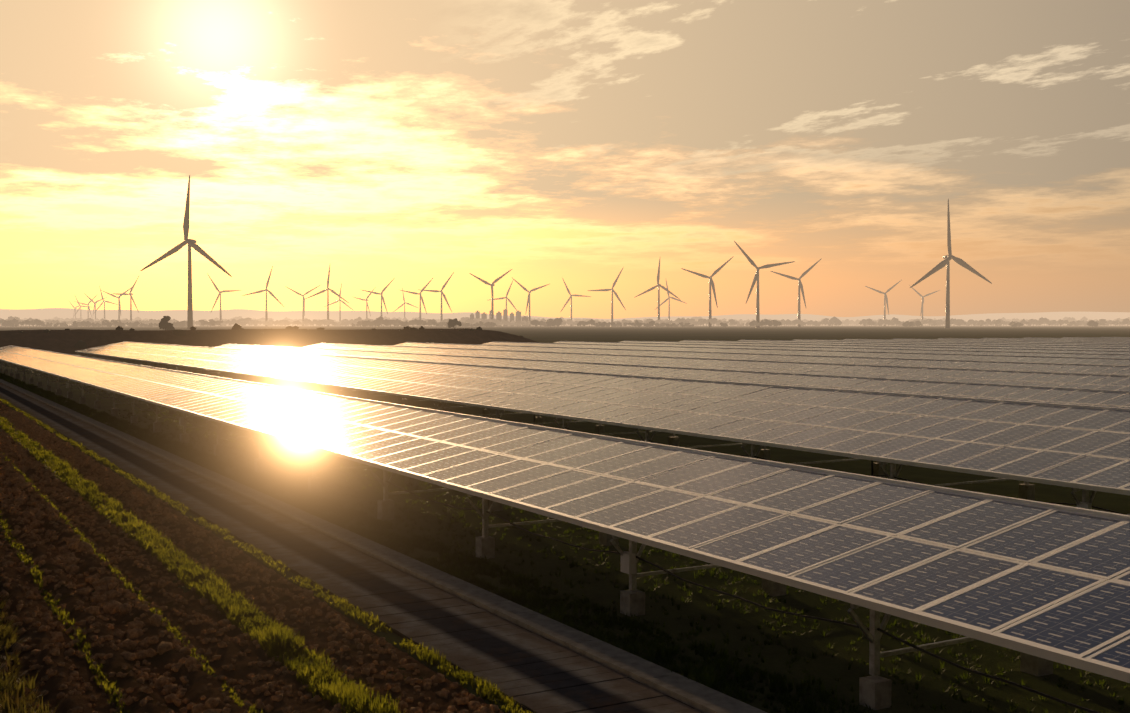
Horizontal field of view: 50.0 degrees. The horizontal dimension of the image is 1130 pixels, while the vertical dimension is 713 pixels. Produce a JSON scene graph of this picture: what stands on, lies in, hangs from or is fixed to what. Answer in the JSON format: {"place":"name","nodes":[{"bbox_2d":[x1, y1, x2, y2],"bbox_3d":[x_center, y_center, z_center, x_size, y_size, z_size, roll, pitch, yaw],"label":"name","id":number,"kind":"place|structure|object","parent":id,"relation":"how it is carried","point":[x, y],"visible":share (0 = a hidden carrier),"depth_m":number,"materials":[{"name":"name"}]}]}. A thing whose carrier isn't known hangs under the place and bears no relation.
{"place":"outdoors","nodes":[
{"label":"outdoors","id":0,"kind":"place"},
{"bbox_2d":[0,403,503,712],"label":"soil","id":1,"kind":"structure","parent":0,"point":[198,687],"depth_m":17.86,"materials":[{"name":"soil"}]},
{"bbox_2d":[0,594,59,712],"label":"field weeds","id":2,"kind":"object","parent":1,"relation":"on","point":[7,638],"visible":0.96,"depth_m":15.10,"materials":[{"name":"green plant"}]},
{"bbox_2d":[0,511,135,712],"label":"grass strip","id":3,"kind":"object","parent":1,"relation":"on","point":[97,671],"depth_m":18.68,"materials":[{"name":"green plant"}]},
{"bbox_2d":[1,454,261,712],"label":"crop row","id":4,"kind":"object","parent":1,"relation":"on","point":[224,686],"depth_m":19.86,"materials":[{"name":"green plant"}]},
{"bbox_2d":[0,401,499,712],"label":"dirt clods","id":5,"kind":"object","parent":1,"relation":"on","point":[104,594],"visible":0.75,"depth_m":20.17,"materials":[{"name":"brown soil"}]},
{"bbox_2d":[470,309,527,326],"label":"city skyline","id":6,"kind":"structure","parent":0,"point":[499,315],"depth_m":3269.24},
{"bbox_2d":[0,325,1129,712],"bbox_3d":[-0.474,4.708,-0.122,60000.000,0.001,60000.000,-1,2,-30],"label":"ground","id":7,"kind":"structure","parent":0,"point":[810,641],"depth_m":24.29,"materials":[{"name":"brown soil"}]},
{"bbox_2d":[74,296,87,317],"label":"wind turbine","id":8,"kind":"object","parent":7,"relation":"on","point":[79,308],"visible":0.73,"depth_m":5949.74,"materials":[{"name":"grey paint"}]},
{"bbox_2d":[74,294,97,317],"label":"wind turbine","id":9,"kind":"object","parent":7,"relation":"on","point":[88,305],"visible":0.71,"depth_m":5430.95,"materials":[{"name":"grey paint"}]},
{"bbox_2d":[84,293,106,318],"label":"wind turbine","id":10,"kind":"object","parent":7,"relation":"on","point":[94,304],"visible":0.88,"depth_m":4997.79,"materials":[{"name":"grey paint"}]},
{"bbox_2d":[94,286,117,317],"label":"wind turbine","id":11,"kind":"object","parent":7,"relation":"on","point":[104,301],"visible":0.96,"depth_m":4625.53,"materials":[{"name":"grey paint"}]},
{"bbox_2d":[101,287,131,319],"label":"wind turbine","id":12,"kind":"object","parent":7,"relation":"on","point":[119,309],"visible":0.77,"depth_m":4025.30,"materials":[{"name":"grey paint"}]},
{"bbox_2d":[113,276,138,320],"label":"wind turbine","id":13,"kind":"object","parent":7,"relation":"on","point":[131,297],"visible":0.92,"depth_m":3566.72,"materials":[{"name":"grey paint"}]},
{"bbox_2d":[159,316,174,329],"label":"tree","id":14,"kind":"object","parent":7,"relation":"on","point":[164,323],"visible":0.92,"depth_m":300.90,"materials":[{"name":"green plant"}]},
{"bbox_2d":[140,175,231,328],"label":"wind turbine","id":15,"kind":"object","parent":7,"relation":"on","point":[192,244],"visible":0.98,"depth_m":1309.87,"materials":[{"name":"grey paint"}]},
{"bbox_2d":[0,417,404,712],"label":"crop row","id":16,"kind":"object","parent":7,"relation":"on","point":[214,590],"depth_m":19.70,"materials":[{"name":"green plant"}]},
{"bbox_2d":[207,273,241,325],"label":"wind turbine","id":17,"kind":"object","parent":7,"relation":"on","point":[217,289],"visible":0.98,"depth_m":3365.28,"materials":[{"name":"grey paint"}]},
{"bbox_2d":[242,266,283,326],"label":"wind turbine","id":18,"kind":"object","parent":7,"relation":"on","point":[271,294],"visible":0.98,"depth_m":3110.95,"materials":[{"name":"grey paint"}]},
{"bbox_2d":[0,398,534,712],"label":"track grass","id":19,"kind":"structure","parent":7,"relation":"on","point":[463,678],"depth_m":20.35,"materials":[{"name":"green plant"}]},
{"bbox_2d":[0,328,539,359],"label":"berm","id":20,"kind":"structure","parent":7,"relation":"on","point":[62,341],"depth_m":173.66,"materials":[{"name":"soil"}]},
{"bbox_2d":[19,323,541,348],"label":"bushes","id":21,"kind":"object","parent":20,"relation":"on","point":[80,344],"visible":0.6,"depth_m":177.48,"materials":[{"name":"green plant"}]},
{"bbox_2d":[285,285,319,325],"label":"wind turbine","id":22,"kind":"object","parent":7,"relation":"on","point":[303,312],"visible":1,"depth_m":3768.76,"materials":[{"name":"grey paint"}]},
{"bbox_2d":[305,266,348,326],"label":"wind turbine","id":23,"kind":"object","parent":7,"relation":"on","point":[328,289],"visible":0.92,"depth_m":3030.70,"materials":[{"name":"grey paint"}]},
{"bbox_2d":[324,283,353,325],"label":"wind turbine","id":24,"kind":"object","parent":7,"relation":"on","point":[340,305],"visible":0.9,"depth_m":4437.47,"materials":[{"name":"grey paint"}]},
{"bbox_2d":[1,398,693,712],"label":"grass strip","id":25,"kind":"object","parent":7,"relation":"on","point":[522,706],"depth_m":19.44,"materials":[{"name":"green plant"}]},
{"bbox_2d":[0,383,703,712],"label":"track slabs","id":26,"kind":"structure","parent":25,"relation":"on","point":[518,665],"depth_m":20.30,"materials":[{"name":"grey concrete"}]},
{"bbox_2d":[353,287,375,317],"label":"wind turbine","id":27,"kind":"object","parent":7,"relation":"on","point":[366,300],"visible":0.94,"depth_m":4437.31,"materials":[{"name":"grey paint"}]},
{"bbox_2d":[362,279,393,325],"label":"wind turbine","id":28,"kind":"object","parent":7,"relation":"on","point":[381,293],"visible":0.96,"depth_m":3544.83,"materials":[{"name":"grey paint"}]},
{"bbox_2d":[0,379,766,712],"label":"track kerb","id":29,"kind":"structure","parent":7,"relation":"on","point":[674,685],"depth_m":20.07,"materials":[{"name":"concrete"}]},
{"bbox_2d":[395,288,417,317],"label":"wind turbine","id":30,"kind":"object","parent":7,"relation":"on","point":[404,304],"visible":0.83,"depth_m":4963.09,"materials":[{"name":"grey paint"}]},
{"bbox_2d":[400,277,433,325],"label":"wind turbine","id":31,"kind":"object","parent":7,"relation":"on","point":[423,288],"visible":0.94,"depth_m":3542.02,"materials":[{"name":"grey paint"}]},
{"bbox_2d":[421,272,453,326],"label":"wind turbine","id":32,"kind":"object","parent":7,"relation":"on","point":[441,291],"visible":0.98,"depth_m":3260.31,"materials":[{"name":"grey paint"}]},
{"bbox_2d":[0,373,882,712],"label":"verge grass","id":33,"kind":"structure","parent":7,"relation":"on","point":[704,673],"depth_m":20.54,"materials":[{"name":"green plant"}]},
{"bbox_2d":[447,318,461,328],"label":"tree","id":34,"kind":"object","parent":7,"relation":"on","point":[453,322],"visible":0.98,"depth_m":519.08,"materials":[{"name":"green plant"}]},
{"bbox_2d":[469,269,511,326],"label":"wind turbine","id":35,"kind":"object","parent":7,"relation":"on","point":[491,285],"visible":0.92,"depth_m":2750.85,"materials":[{"name":"grey paint"}]},
{"bbox_2d":[490,281,516,310],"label":"wind turbine","id":36,"kind":"object","parent":7,"relation":"on","point":[506,298],"visible":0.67,"depth_m":3992.64,"materials":[{"name":"grey paint"}]},
{"bbox_2d":[512,278,548,325],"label":"wind turbine","id":37,"kind":"object","parent":7,"relation":"on","point":[530,291],"visible":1,"depth_m":3344.38,"materials":[{"name":"grey paint"}]},
{"bbox_2d":[0,345,1129,712],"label":"solar row","id":38,"kind":"object","parent":7,"relation":"on","point":[1042,587],"visible":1,"depth_m":18.95,"materials":[{"name":"blue glass"}]},
{"bbox_2d":[0,316,1129,328],"bbox_3d":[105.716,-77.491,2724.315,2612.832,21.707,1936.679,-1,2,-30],"label":"tree line","id":39,"kind":"object","parent":7,"relation":"on","point":[700,322],"visible":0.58,"depth_m":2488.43,"materials":[{"name":"grey"}]},
{"bbox_2d":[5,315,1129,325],"bbox_3d":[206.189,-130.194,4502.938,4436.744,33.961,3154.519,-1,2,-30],"label":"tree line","id":40,"kind":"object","parent":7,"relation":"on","point":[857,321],"visible":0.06,"depth_m":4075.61,"materials":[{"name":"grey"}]},
{"bbox_2d":[560,278,590,325],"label":"wind turbine","id":41,"kind":"object","parent":7,"relation":"on","point":[571,299],"visible":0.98,"depth_m":3747.63,"materials":[{"name":"grey paint"}]},
{"bbox_2d":[74,341,1129,514],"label":"solar row","id":42,"kind":"object","parent":7,"relation":"on","point":[1085,449],"visible":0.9,"depth_m":37.44,"materials":[{"name":"blue glass"}]},
{"bbox_2d":[588,268,625,326],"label":"wind turbine","id":43,"kind":"object","parent":7,"relation":"on","point":[615,293],"visible":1,"depth_m":3086.89,"materials":[{"name":"grey paint"}]},
{"bbox_2d":[634,259,679,319],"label":"wind turbine","id":44,"kind":"object","parent":7,"relation":"on","point":[658,285],"visible":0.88,"depth_m":2742.62,"materials":[{"name":"grey paint"}]},
{"bbox_2d":[656,280,686,319],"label":"wind turbine","id":45,"kind":"object","parent":7,"relation":"on","point":[669,297],"visible":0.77,"depth_m":3980.30,"materials":[{"name":"grey paint"}]},
{"bbox_2d":[215,343,1129,407],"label":"solar row","id":46,"kind":"object","parent":7,"relation":"on","point":[1093,397],"visible":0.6,"depth_m":59.63,"materials":[{"name":"blue glass"}]},
{"bbox_2d":[681,256,733,326],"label":"wind turbine","id":47,"kind":"object","parent":7,"relation":"on","point":[711,282],"visible":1,"depth_m":2323.60,"materials":[{"name":"grey paint"}]},
{"bbox_2d":[304,343,1129,390],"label":"solar row","id":48,"kind":"object","parent":7,"relation":"on","point":[1078,380],"visible":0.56,"depth_m":76.56,"materials":[{"name":"blue glass"}]},
{"bbox_2d":[392,342,1129,374],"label":"solar row","id":49,"kind":"object","parent":7,"relation":"on","point":[1054,367],"visible":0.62,"depth_m":93.41,"materials":[{"name":"blue glass"}]},
{"bbox_2d":[734,241,794,327],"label":"wind turbine","id":50,"kind":"object","parent":7,"relation":"on","point":[756,276],"visible":0.96,"depth_m":1952.20,"materials":[{"name":"grey paint"}]},
{"bbox_2d":[771,258,821,326],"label":"wind turbine","id":51,"kind":"object","parent":7,"relation":"on","point":[800,285],"visible":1,"depth_m":2411.92,"materials":[{"name":"grey paint"}]},
{"bbox_2d":[480,341,1129,365],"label":"solar row","id":52,"kind":"object","parent":7,"relation":"on","point":[1066,360],"visible":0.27,"depth_m":110.14,"materials":[{"name":"blue glass"}]},
{"bbox_2d":[554,341,1129,358],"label":"solar row","id":53,"kind":"object","parent":7,"relation":"on","point":[1090,355],"visible":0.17,"depth_m":124.00,"materials":[{"name":"blue glass"}]},
{"bbox_2d":[621,340,1129,353],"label":"solar row","id":54,"kind":"object","parent":7,"relation":"on","point":[959,348],"visible":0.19,"depth_m":137.25,"materials":[{"name":"blue glass"}]},
{"bbox_2d":[865,281,899,325],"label":"wind turbine","id":55,"kind":"object","parent":7,"relation":"on","point":[886,298],"visible":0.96,"depth_m":3508.93,"materials":[{"name":"grey paint"}]},
{"bbox_2d":[679,340,1129,350],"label":"solar row","id":56,"kind":"object","parent":7,"relation":"on","point":[1028,347],"visible":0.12,"depth_m":149.43,"materials":[{"name":"blue glass"}]},
{"bbox_2d":[909,285,939,325],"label":"wind turbine","id":57,"kind":"object","parent":7,"relation":"on","point":[919,294],"visible":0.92,"depth_m":3959.89,"materials":[{"name":"grey paint"}]},
{"bbox_2d":[738,340,1129,347],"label":"solar row","id":58,"kind":"object","parent":7,"relation":"on","point":[1084,346],"visible":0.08,"depth_m":161.22,"materials":[{"name":"blue glass"}]},
{"bbox_2d":[910,199,991,327],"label":"wind turbine","id":59,"kind":"object","parent":7,"relation":"on","point":[948,258],"visible":1,"depth_m":1613.45,"materials":[{"name":"grey paint"}]},
{"bbox_2d":[794,339,1129,345],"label":"solar row","id":60,"kind":"object","parent":7,"relation":"on","point":[969,342],"visible":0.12,"depth_m":172.11,"materials":[{"name":"blue glass"}]},
{"bbox_2d":[844,339,1129,345],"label":"solar row","id":61,"kind":"object","parent":7,"relation":"on","point":[1083,343],"visible":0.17,"depth_m":183.49,"materials":[{"name":"blue glass"}]},
{"bbox_2d":[893,338,1129,342],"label":"solar row","id":62,"kind":"object","parent":7,"relation":"on","point":[1017,340],"visible":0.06,"depth_m":193.63,"materials":[{"name":"blue glass"}]},
{"bbox_2d":[939,338,1129,341],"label":"solar row","id":63,"kind":"object","parent":7,"relation":"on","point":[1037,339],"visible":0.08,"depth_m":204.78,"materials":[{"name":"blue glass"}]},
{"bbox_2d":[981,338,1129,340],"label":"solar row","id":64,"kind":"object","parent":7,"relation":"on","point":[1055,339],"visible":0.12,"depth_m":214.14,"materials":[{"name":"blue glass"}]},
{"bbox_2d":[1024,337,1121,339],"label":"solar row","id":65,"kind":"object","parent":7,"relation":"on","point":[1079,338],"visible":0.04,"depth_m":224.10,"materials":[{"name":"blue glass"}]},
{"bbox_2d":[1063,337,1129,338],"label":"solar row","id":66,"kind":"object","parent":7,"relation":"on","point":[1089,337],"visible":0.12,"depth_m":236.67,"materials":[{"name":"blue glass"}]},
{"bbox_2d":[0,308,1129,324],"bbox_3d":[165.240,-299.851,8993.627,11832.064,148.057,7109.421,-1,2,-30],"label":"hills","id":67,"kind":"structure","parent":0,"point":[69,313],"depth_m":9032.38,"materials":[{"name":"grey"}]},
{"bbox_2d":[0,0,1129,318],"label":"sky","id":68,"kind":"structure","parent":0,"point":[411,143],"materials":[{"name":"yellow"}]},
{"bbox_2d":[1100,337,1129,337],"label":"solar row","id":69,"kind":"object","parent":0,"point":[1114,337],"visible":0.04,"depth_m":243.70,"materials":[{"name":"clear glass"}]}
]}

